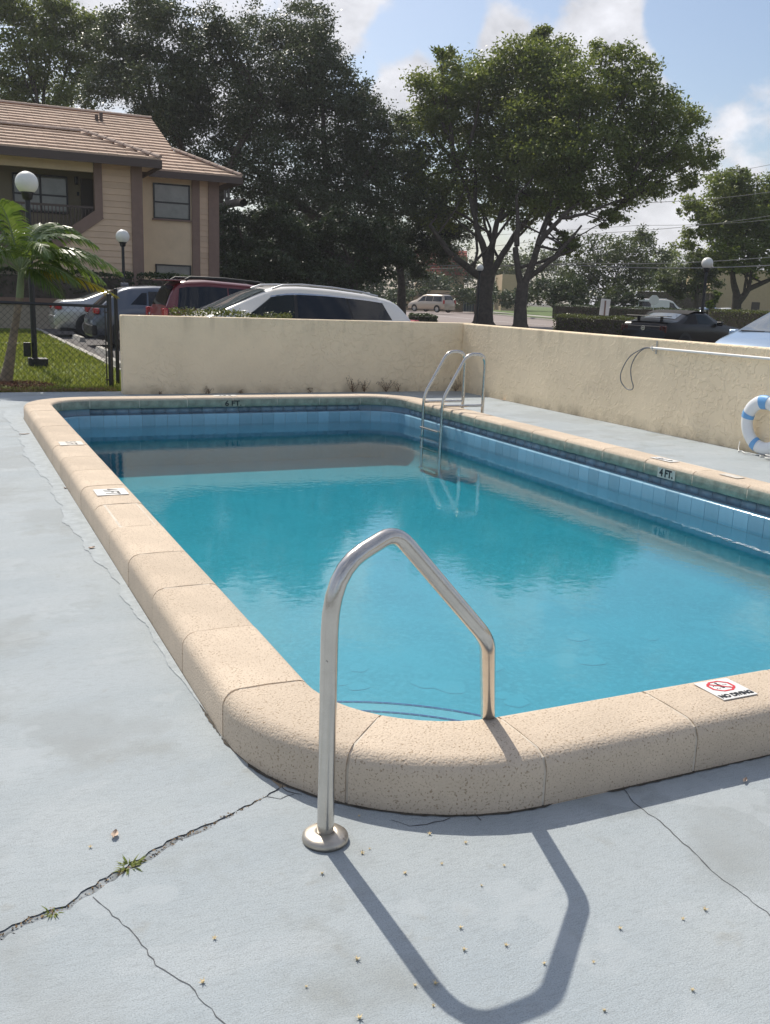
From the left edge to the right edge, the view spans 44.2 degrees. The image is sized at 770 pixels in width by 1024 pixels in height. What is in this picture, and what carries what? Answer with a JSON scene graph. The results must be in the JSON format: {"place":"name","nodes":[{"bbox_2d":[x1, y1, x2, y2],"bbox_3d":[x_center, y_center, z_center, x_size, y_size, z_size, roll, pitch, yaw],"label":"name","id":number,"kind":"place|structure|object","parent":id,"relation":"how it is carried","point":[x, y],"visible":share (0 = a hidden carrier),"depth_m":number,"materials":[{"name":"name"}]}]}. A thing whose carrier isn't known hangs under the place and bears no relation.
{"place":"outdoors","nodes":[
{"label":"outdoors","id":0,"kind":"place"},
{"bbox_2d":[0,328,120,391],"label":"lawn","id":1,"kind":"structure","parent":0,"point":[50,364],"depth_m":17.53,"materials":[{"name":"green plant"}]},
{"bbox_2d":[0,380,56,390],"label":"mulch","id":2,"kind":"object","parent":1,"relation":"on","point":[15,384],"visible":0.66,"depth_m":14.29,"materials":[{"name":"brown wood"}]},
{"bbox_2d":[15,171,47,366],"bbox_3d":[-6.511,-4.397,17.471,0.420,3.570,0.400,-4,14,-24],"label":"lamp post","id":3,"kind":"object","parent":1,"relation":"on","point":[26,183],"visible":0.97,"depth_m":17.46,"materials":[{"name":"black metal"}]},
{"bbox_2d":[0,293,113,385],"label":"chain link fence","id":4,"kind":"object","parent":1,"relation":"on","point":[108,306],"visible":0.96,"depth_m":14.03,"materials":[{"name":"black metal"}]},
{"bbox_2d":[0,385,116,392],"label":"leaf litter","id":5,"kind":"object","parent":1,"relation":"on","point":[62,390],"visible":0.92,"depth_m":13.64,"materials":[{"name":"brown plant"}]},
{"bbox_2d":[0,198,123,382],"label":"palm tree","id":6,"kind":"object","parent":1,"relation":"on","point":[37,245],"visible":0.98,"depth_m":14.39,"materials":[{"name":"green plant"}]},
{"bbox_2d":[113,288,119,383],"bbox_3d":[-4.240,-2.730,14.997,0.064,1.574,0.061,-4,14,-24],"label":"gate post","id":7,"kind":"object","parent":1,"relation":"on","point":[115,290],"visible":0.91,"depth_m":14.97,"materials":[{"name":"black metal"}]},
{"bbox_2d":[42,329,119,359],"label":"parking lot","id":8,"kind":"structure","parent":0,"point":[90,344],"depth_m":26.66,"materials":[{"name":"grey asphalt"}]},
{"bbox_2d":[48,290,109,337],"bbox_3d":[-8.051,-6.279,29.997,4.790,1.470,1.840,-4,14,-24],"label":"parked car","id":9,"kind":"object","parent":8,"relation":"on","point":[65,322],"visible":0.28,"depth_m":28.55,"materials":[{"name":"silver metal"}]},
{"bbox_2d":[72,334,85,341],"bbox_3d":[-8.818,-5.005,27.294,0.180,0.130,1.700,-4,14,-24],"label":"wheel stop","id":10,"kind":"object","parent":8,"relation":"on","point":[75,336],"visible":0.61,"depth_m":26.91,"materials":[{"name":"concrete"}]},
{"bbox_2d":[95,346,113,356],"bbox_3d":[-6.551,-3.751,22.126,0.180,0.130,1.700,-4,14,-24],"label":"wheel stop","id":11,"kind":"object","parent":8,"relation":"on","point":[102,349],"visible":0.69,"depth_m":22.05,"materials":[{"name":"concrete"}]},
{"bbox_2d":[105,357,120,367],"bbox_3d":[-5.323,-2.936,18.727,0.180,0.130,1.700,-4,14,-24],"label":"wheel stop","id":12,"kind":"object","parent":8,"relation":"on","point":[114,363],"visible":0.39,"depth_m":18.45,"materials":[{"name":"concrete"}]},
{"bbox_2d":[83,283,160,346],"bbox_3d":[-5.660,-5.260,25.486,4.520,1.645,1.860,-4,14,-24],"label":"parked car","id":13,"kind":"object","parent":8,"relation":"on","point":[134,300],"visible":0.23,"depth_m":24.18,"materials":[{"name":"grey"}]},
{"bbox_2d":[116,230,128,286],"bbox_3d":[-8.072,-7.008,29.321,0.410,3.310,0.410,-4,14,-24],"label":"lamp post","id":14,"kind":"object","parent":8,"relation":"on","point":[122,237],"visible":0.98,"depth_m":28.96,"materials":[{"name":"black metal"}]},
{"bbox_2d":[136,271,190,285],"bbox_3d":[-8.119,-7.796,35.029,1.597,2.187,1.835,11,16,34],"label":"hedge","id":15,"kind":"object","parent":8,"relation":"on","point":[149,282],"visible":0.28,"depth_m":34.37,"materials":[{"name":"green plant"}]},
{"bbox_2d":[145,276,264,315],"bbox_3d":[-2.813,-4.452,21.976,5.050,1.820,1.980,-4,14,-24],"label":"parked car","id":16,"kind":"object","parent":8,"relation":"on","point":[196,292],"visible":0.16,"depth_m":20.52,"materials":[{"name":"red metal"}]},
{"bbox_2d":[169,306,292,318],"bbox_3d":[-2.392,-2.550,14.778,1.999,1.266,0.693,-4,14,-23],"label":"hedge","id":17,"kind":"object","parent":8,"relation":"on","point":[215,313],"visible":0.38,"depth_m":14.54,"materials":[{"name":"green plant"}]},
{"bbox_2d":[219,194,330,287],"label":"dark tree","id":18,"kind":"object","parent":8,"relation":"on","point":[286,230],"visible":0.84,"depth_m":49.66,"materials":[{"name":"green plant"}]},
{"bbox_2d":[183,284,418,321],"bbox_3d":[-1.870,-3.490,18.137,4.850,1.708,2.180,-4,14,-24],"label":"parked car","id":19,"kind":"object","parent":8,"relation":"on","point":[301,301],"visible":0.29,"depth_m":17.48,"materials":[{"name":"white metal"}]},
{"bbox_2d":[408,312,437,321],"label":"hedge","id":20,"kind":"object","parent":8,"relation":"on","point":[423,317],"visible":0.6,"depth_m":43.49,"materials":[{"name":"green plant"}]},
{"bbox_2d":[476,264,483,323],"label":"lamp post","id":21,"kind":"object","parent":8,"relation":"on","point":[479,267],"visible":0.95,"depth_m":53.19,"materials":[{"name":"black metal"}]},
{"bbox_2d":[552,312,636,335],"bbox_3d":[9.187,-7.420,38.400,4.828,1.164,1.503,12,16,37],"label":"hedge","id":22,"kind":"object","parent":8,"relation":"on","point":[598,324],"visible":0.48,"depth_m":38.37,"materials":[{"name":"green plant"}]},
{"bbox_2d":[621,310,738,342],"bbox_3d":[9.894,-5.907,31.231,4.788,1.440,2.200,-9,17,-39],"label":"parked car","id":23,"kind":"object","parent":8,"relation":"on","point":[689,325],"visible":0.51,"depth_m":29.96,"materials":[{"name":"black metal"}]},
{"bbox_2d":[701,257,712,312],"bbox_3d":[11.671,-7.599,34.829,0.410,3.388,0.410,-4,14,-24],"label":"lamp post","id":24,"kind":"object","parent":8,"relation":"on","point":[707,263],"visible":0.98,"depth_m":34.53,"materials":[{"name":"black metal"}]},
{"bbox_2d":[0,100,242,285],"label":"apartment building","id":25,"kind":"structure","parent":0,"point":[103,177],"depth_m":36.29,"materials":[{"name":"paint"}]},
{"bbox_2d":[12,172,68,213],"bbox_3d":[-13.013,-12.027,35.834,1.970,1.370,0.080,-4,14,-24],"label":"window","id":26,"kind":"structure","parent":25,"relation":"in","point":[51,189],"depth_m":35.93,"materials":[{"name":"black glass"}]},
{"bbox_2d":[80,178,93,217],"bbox_3d":[-11.493,-11.661,36.648,0.460,2.300,0.055,-4,14,-24],"label":"door","id":27,"kind":"structure","parent":25,"relation":"in","point":[86,185],"depth_m":36.49,"materials":[{"name":"grey"}]},
{"bbox_2d":[153,182,189,219],"bbox_3d":[-8.884,-12.923,39.519,1.530,1.410,0.080,-4,14,-24],"label":"window","id":28,"kind":"structure","parent":25,"relation":"in","point":[170,201],"depth_m":39.51,"materials":[{"name":"black"}]},
{"bbox_2d":[155,264,190,279],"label":"window","id":29,"kind":"structure","parent":25,"relation":"in","point":[161,268],"depth_m":40.13,"materials":[{"name":"black"}]},
{"bbox_2d":[74,421,452,441],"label":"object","id":30,"kind":"structure","parent":0,"point":[359,424],"depth_m":12.11,"materials":[{"name":"blue tile"}]},
{"bbox_2d":[0,391,769,1023],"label":"pool deck","id":31,"kind":"structure","parent":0,"point":[106,727],"depth_m":2.53,"materials":[{"name":"grey concrete"}]},
{"bbox_2d":[42,906,63,917],"bbox_3d":[-0.805,0.975,2.308,0.056,0.019,0.055,-4,14,-24],"label":"grass tuft","id":32,"kind":"object","parent":31,"relation":"on","point":[55,915],"visible":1,"depth_m":2.31,"materials":[{"name":"green plant"}]},
{"bbox_2d":[111,829,117,837],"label":"fallen leaf","id":33,"kind":"object","parent":31,"relation":"on","point":[114,833],"visible":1,"depth_m":2.64,"materials":[{"name":"beige plant"}]},
{"bbox_2d":[115,854,145,874],"bbox_3d":[-0.676,0.933,2.501,0.096,0.024,0.086,1,13,-6],"label":"grass tuft","id":34,"kind":"object","parent":31,"relation":"on","point":[133,863],"visible":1,"depth_m":2.52,"materials":[{"name":"green plant"}]},
{"bbox_2d":[119,315,473,393],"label":"stucco wall","id":35,"kind":"structure","parent":31,"relation":"on","point":[181,354],"depth_m":14.42,"materials":[{"name":"beige paint"}]},
{"bbox_2d":[345,375,359,391],"bbox_3d":[-0.500,-2.029,14.938,0.262,0.295,0.163,-4,14,-24],"label":"dried weed","id":36,"kind":"object","parent":31,"relation":"on","point":[352,384],"visible":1,"depth_m":14.93,"materials":[{"name":"brown plant"}]},
{"bbox_2d":[359,379,369,391],"bbox_3d":[-0.342,-2.004,15.030,0.203,0.215,0.149,-4,14,-24],"label":"dried weed","id":37,"kind":"object","parent":31,"relation":"on","point":[363,387],"visible":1,"depth_m":15.02,"materials":[{"name":"brown plant"}]},
{"bbox_2d":[376,380,394,391],"bbox_3d":[0.007,-2.038,15.196,0.342,0.233,0.121,-4,14,-24],"label":"dried weed","id":38,"kind":"object","parent":31,"relation":"on","point":[387,388],"visible":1,"depth_m":15.20,"materials":[{"name":"brown plant"}]},
{"bbox_2d":[24,394,769,814],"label":"swimming pool","id":39,"kind":"structure","parent":31,"relation":"in","point":[616,598],"depth_m":6.96,"materials":[{"name":"liquid"}]},
{"bbox_2d":[58,441,83,445],"bbox_3d":[-2.686,-0.589,8.111,0.190,0.004,0.200,-4,14,-24],"label":"depth marker","id":40,"kind":"object","parent":39,"relation":"on","point":[71,443],"visible":1,"depth_m":8.11,"materials":[{"name":"white"}]},
{"bbox_2d":[93,488,128,495],"bbox_3d":[-1.805,-0.133,6.243,0.200,0.004,0.200,-4,14,-24],"label":"depth marker","id":41,"kind":"object","parent":39,"relation":"on","point":[113,491],"visible":1,"depth_m":6.24,"materials":[{"name":"white tile"}]},
{"bbox_2d":[222,400,244,406],"bbox_3d":[-1.939,-1.388,12.129,0.300,0.077,0.004,-4,14,-24],"label":"depth marker","id":42,"kind":"object","parent":39,"relation":"attached to","point":[233,403],"visible":1,"depth_m":12.13,"materials":[{"name":"teal"}]},
{"bbox_2d":[418,350,485,475],"bbox_3d":[0.825,-1.057,11.940,0.637,1.914,0.539,-4,14,-24],"label":"pool ladder","id":43,"kind":"object","parent":39,"relation":"attached to","point":[443,406],"visible":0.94,"depth_m":11.77,"materials":[{"name":"metal"}]},
{"bbox_2d":[650,457,679,461],"bbox_3d":[2.467,-0.465,8.370,0.110,0.004,0.260,-4,14,-24],"label":"depth marker","id":44,"kind":"object","parent":39,"relation":"on","point":[664,459],"visible":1,"depth_m":8.36,"materials":[{"name":"white tile"}]},
{"bbox_2d":[657,467,675,480],"bbox_3d":[2.410,-0.325,8.128,0.004,0.085,0.220,-4,14,-24],"label":"depth marker","id":45,"kind":"object","parent":39,"relation":"attached to","point":[666,474],"visible":1,"depth_m":8.12,"materials":[{"name":"white tile"}]},
{"bbox_2d":[694,678,757,699],"bbox_3d":[1.207,0.627,3.365,0.155,0.004,0.150,-4,14,-24],"label":"no diving plate","id":46,"kind":"object","parent":39,"relation":"on","point":[725,689],"visible":1,"depth_m":3.36,"materials":[{"name":"white plastic"}]},
{"bbox_2d":[720,473,743,478],"bbox_3d":[2.801,-0.291,7.661,0.090,0.002,0.200,-4,14,-24],"label":"depth marker","id":47,"kind":"object","parent":39,"relation":"on","point":[731,475],"visible":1,"depth_m":7.66,"materials":[{"name":"white tile"}]},
{"bbox_2d":[302,528,495,852],"bbox_3d":[0.141,0.755,2.840,0.861,1.505,0.263,-11,18,-44],"label":"handrail","id":48,"kind":"object","parent":31,"relation":"on","point":[325,833],"visible":0.87,"depth_m":2.58,"materials":[{"name":"metal"}]},
{"bbox_2d":[738,441,769,458],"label":"rope","id":49,"kind":"object","parent":31,"relation":"on","point":[767,456],"visible":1,"depth_m":9.92,"materials":[{"name":"white fabric"}]},
{"bbox_2d":[741,395,769,455],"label":"life ring","id":50,"kind":"object","parent":31,"relation":"on","point":[754,442],"visible":1,"depth_m":9.94,"materials":[{"name":"white plastic"}]},
{"bbox_2d":[393,302,552,316],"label":"grass verge","id":51,"kind":"object","parent":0,"point":[540,311],"depth_m":139.25,"materials":[{"name":"green plant"}]},
{"bbox_2d":[410,233,574,307],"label":"backdrop tree","id":52,"kind":"object","parent":51,"relation":"on","point":[510,269],"visible":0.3,"depth_m":148.62,"materials":[{"name":"green plant"}]},
{"bbox_2d":[548,223,675,307],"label":"olive tree","id":53,"kind":"object","parent":51,"relation":"on","point":[614,285],"visible":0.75,"depth_m":91.46,"materials":[{"name":"green plant"}]},
{"bbox_2d":[649,295,658,309],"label":"road sign","id":54,"kind":"object","parent":51,"relation":"on","point":[653,300],"visible":0.78,"depth_m":74.00,"materials":[{"name":"silver metal"}]},
{"bbox_2d":[632,298,680,309],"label":"parked car","id":55,"kind":"object","parent":51,"relation":"on","point":[663,302],"visible":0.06,"depth_m":99.07,"materials":[{"name":"white paint"}]},
{"bbox_2d":[637,287,716,310],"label":"hedge","id":56,"kind":"object","parent":51,"relation":"on","point":[687,302],"visible":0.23,"depth_m":104.47,"materials":[{"name":"green plant"}]},
{"bbox_2d":[651,247,725,310],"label":"olive tree","id":57,"kind":"object","parent":51,"relation":"on","point":[673,284],"visible":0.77,"depth_m":83.80,"materials":[{"name":"green plant"}]},
{"bbox_2d":[622,247,759,293],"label":"backdrop tree","id":58,"kind":"object","parent":51,"relation":"on","point":[677,255],"visible":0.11,"depth_m":162.67,"materials":[{"name":"green plant"}]},
{"bbox_2d":[705,290,723,315],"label":"shrub","id":59,"kind":"object","parent":51,"relation":"on","point":[713,299],"visible":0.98,"depth_m":71.88,"materials":[{"name":"green plant"}]},
{"bbox_2d":[663,164,769,312],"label":"shade tree","id":60,"kind":"object","parent":51,"relation":"on","point":[733,242],"visible":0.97,"depth_m":73.96,"materials":[{"name":"green plant"}]},
{"bbox_2d":[686,270,769,313],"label":"flat roofed building","id":61,"kind":"structure","parent":51,"relation":"on","point":[758,298],"depth_m":103.64,"materials":[{"name":"grey paint"}]},
{"bbox_2d":[751,302,759,310],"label":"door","id":62,"kind":"structure","parent":61,"relation":"in","point":[755,305],"depth_m":103.86,"materials":[{"name":"grey"}]},
{"bbox_2d":[709,308,769,328],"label":"hedge","id":63,"kind":"object","parent":51,"relation":"on","point":[740,319],"visible":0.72,"depth_m":63.45,"materials":[{"name":"green plant"}]},
{"bbox_2d":[396,303,551,317],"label":"sidewalk","id":64,"kind":"structure","parent":0,"point":[527,315],"depth_m":98.84,"materials":[{"name":"concrete"}]},
{"bbox_2d":[406,310,555,329],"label":"road","id":65,"kind":"structure","parent":0,"point":[460,317],"depth_m":77.14,"materials":[{"name":"grey asphalt"}]},
{"bbox_2d":[408,294,455,312],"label":"parked car","id":66,"kind":"object","parent":65,"relation":"on","point":[437,303],"visible":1,"depth_m":95.59,"materials":[{"name":"beige metal"}]},
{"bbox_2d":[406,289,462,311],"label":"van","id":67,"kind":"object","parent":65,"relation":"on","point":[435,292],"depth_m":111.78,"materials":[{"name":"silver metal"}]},
{"bbox_2d":[456,299,493,311],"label":"yard gate","id":68,"kind":"structure","parent":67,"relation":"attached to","point":[469,308],"depth_m":112.01,"materials":[{"name":"black metal"}]},
{"bbox_2d":[599,299,610,316],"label":"road sign","id":69,"kind":"object","parent":65,"relation":"on","point":[604,307],"visible":0.82,"depth_m":61.98,"materials":[{"name":"white metal"}]},
{"bbox_2d":[463,310,552,318],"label":"grass verge","id":70,"kind":"object","parent":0,"point":[527,316],"depth_m":92.68,"materials":[{"name":"green plant"}]},
{"bbox_2d":[554,303,716,319],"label":"hedge","id":71,"kind":"object","parent":70,"relation":"on","point":[591,310],"visible":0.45,"depth_m":75.94,"materials":[{"name":"green plant"}]},
{"bbox_2d":[384,264,769,267],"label":"overhead wire","id":72,"kind":"object","parent":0,"point":[608,266],"visible":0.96,"depth_m":58.79,"materials":[{"name":"grey"}]},
{"bbox_2d":[527,303,628,308],"bbox_3d":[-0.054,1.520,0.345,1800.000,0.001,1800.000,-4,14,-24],"label":"ground","id":73,"kind":"structure","parent":0,"point":[536,305],"depth_m":458.29,"materials":[{"name":"green plant"}]},
{"bbox_2d":[0,297,56,328],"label":"planter wall","id":74,"kind":"structure","parent":73,"relation":"on","point":[41,318],"depth_m":33.34,"materials":[{"name":"brown"}]},
{"bbox_2d":[0,0,121,110],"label":"shade tree","id":75,"kind":"object","parent":73,"relation":"on","point":[49,43],"visible":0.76,"depth_m":64.79,"materials":[{"name":"green plant"}]},
{"bbox_2d":[0,266,134,298],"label":"hedge","id":76,"kind":"object","parent":73,"relation":"on","point":[8,284],"visible":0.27,"depth_m":34.08,"materials":[{"name":"green plant"}]},
{"bbox_2d":[36,328,120,370],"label":"curb","id":77,"kind":"structure","parent":73,"relation":"on","point":[76,347],"depth_m":23.52,"materials":[{"name":"concrete"}]},
{"bbox_2d":[68,0,300,270],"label":"oak tree","id":78,"kind":"object","parent":73,"relation":"on","point":[179,112],"visible":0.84,"depth_m":56.79,"materials":[{"name":"green plant"}]},
{"bbox_2d":[215,0,452,289],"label":"oak tree","id":79,"kind":"object","parent":73,"relation":"on","point":[363,166],"visible":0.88,"depth_m":58.22,"materials":[{"name":"green plant"}]},
{"bbox_2d":[233,207,454,297],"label":"backdrop tree","id":80,"kind":"object","parent":73,"relation":"on","point":[443,284],"visible":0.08,"depth_m":125.30,"materials":[{"name":"green plant"}]},
{"bbox_2d":[283,204,424,292],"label":"round tree","id":81,"kind":"object","parent":73,"relation":"on","point":[377,250],"visible":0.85,"depth_m":51.48,"materials":[{"name":"green plant"}]},
{"bbox_2d":[387,209,479,313],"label":"dark tree","id":82,"kind":"object","parent":73,"relation":"on","point":[429,246],"visible":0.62,"depth_m":63.66,"materials":[{"name":"green plant"}]},
{"bbox_2d":[415,251,467,290],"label":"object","id":83,"kind":"structure","parent":73,"relation":"on","point":[458,273],"depth_m":149.12,"materials":[{"name":"beige"}]},
{"bbox_2d":[373,283,529,313],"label":"dark tree","id":84,"kind":"object","parent":73,"relation":"on","point":[467,295],"visible":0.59,"depth_m":106.02,"materials":[{"name":"green plant"}]},
{"bbox_2d":[390,23,601,324],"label":"shade tree","id":85,"kind":"object","parent":73,"relation":"on","point":[455,90],"visible":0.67,"depth_m":59.84,"materials":[{"name":"green plant"}]},
{"bbox_2d":[494,274,516,310],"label":"house","id":86,"kind":"structure","parent":73,"relation":"on","point":[508,282],"depth_m":139.32,"materials":[{"name":"beige paint"}]},
{"bbox_2d":[463,311,555,320],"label":"curb","id":87,"kind":"structure","parent":73,"relation":"on","point":[527,317],"depth_m":88.20,"materials":[{"name":"concrete"}]},
{"bbox_2d":[527,272,645,317],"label":"dark tree","id":88,"kind":"object","parent":73,"relation":"on","point":[561,290],"visible":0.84,"depth_m":86.97,"materials":[{"name":"green plant"}]},
{"bbox_2d":[488,31,725,327],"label":"shade tree","id":89,"kind":"object","parent":73,"relation":"on","point":[647,120],"visible":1,"depth_m":55.39,"materials":[{"name":"green plant"}]},
{"bbox_2d":[460,324,769,454],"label":"stucco wall","id":90,"kind":"structure","parent":73,"relation":"on","point":[705,398],"depth_m":11.93,"materials":[{"name":"beige paint"}]},
{"bbox_2d":[392,257,769,270],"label":"overhead wire","id":91,"kind":"object","parent":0,"point":[627,263],"visible":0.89,"depth_m":60.50,"materials":[{"name":"grey"}]},
{"bbox_2d":[458,216,766,250],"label":"overhead wire","id":92,"kind":"object","parent":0,"point":[642,230],"visible":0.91,"depth_m":62.59,"materials":[{"name":"grey"}]},
{"bbox_2d":[488,192,767,217],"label":"overhead wire","id":93,"kind":"object","parent":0,"point":[699,199],"visible":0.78,"depth_m":61.64,"materials":[{"name":"grey"}]},
{"bbox_2d":[486,219,769,235],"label":"overhead wire","id":94,"kind":"object","parent":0,"point":[638,225],"visible":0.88,"depth_m":64.09,"materials":[{"name":"grey"}]},
{"bbox_2d":[635,165,766,184],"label":"overhead wire","id":95,"kind":"object","parent":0,"point":[729,171],"visible":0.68,"depth_m":61.84,"materials":[{"name":"grey"}]},
{"label":"parking lot","id":96,"kind":"structure","parent":0,"visible":0},
{"bbox_2d":[715,312,769,346],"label":"parked car","id":97,"kind":"object","parent":96,"relation":"on","point":[756,332],"visible":0.31,"depth_m":18.57,"materials":[{"name":"blue"}]},
{"bbox_3d":[3.231,-1.974,11.380,0.085,0.155,0.024,-4,14,-24],"label":"pole hook","id":98,"kind":"object","parent":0,"visible":0},
{"bbox_2d":[620,347,769,389],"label":"skimmer pole","id":99,"kind":"object","parent":98,"relation":"hanging from","point":[715,353],"visible":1,"depth_m":10.82,"materials":[{"name":"silver metal"}]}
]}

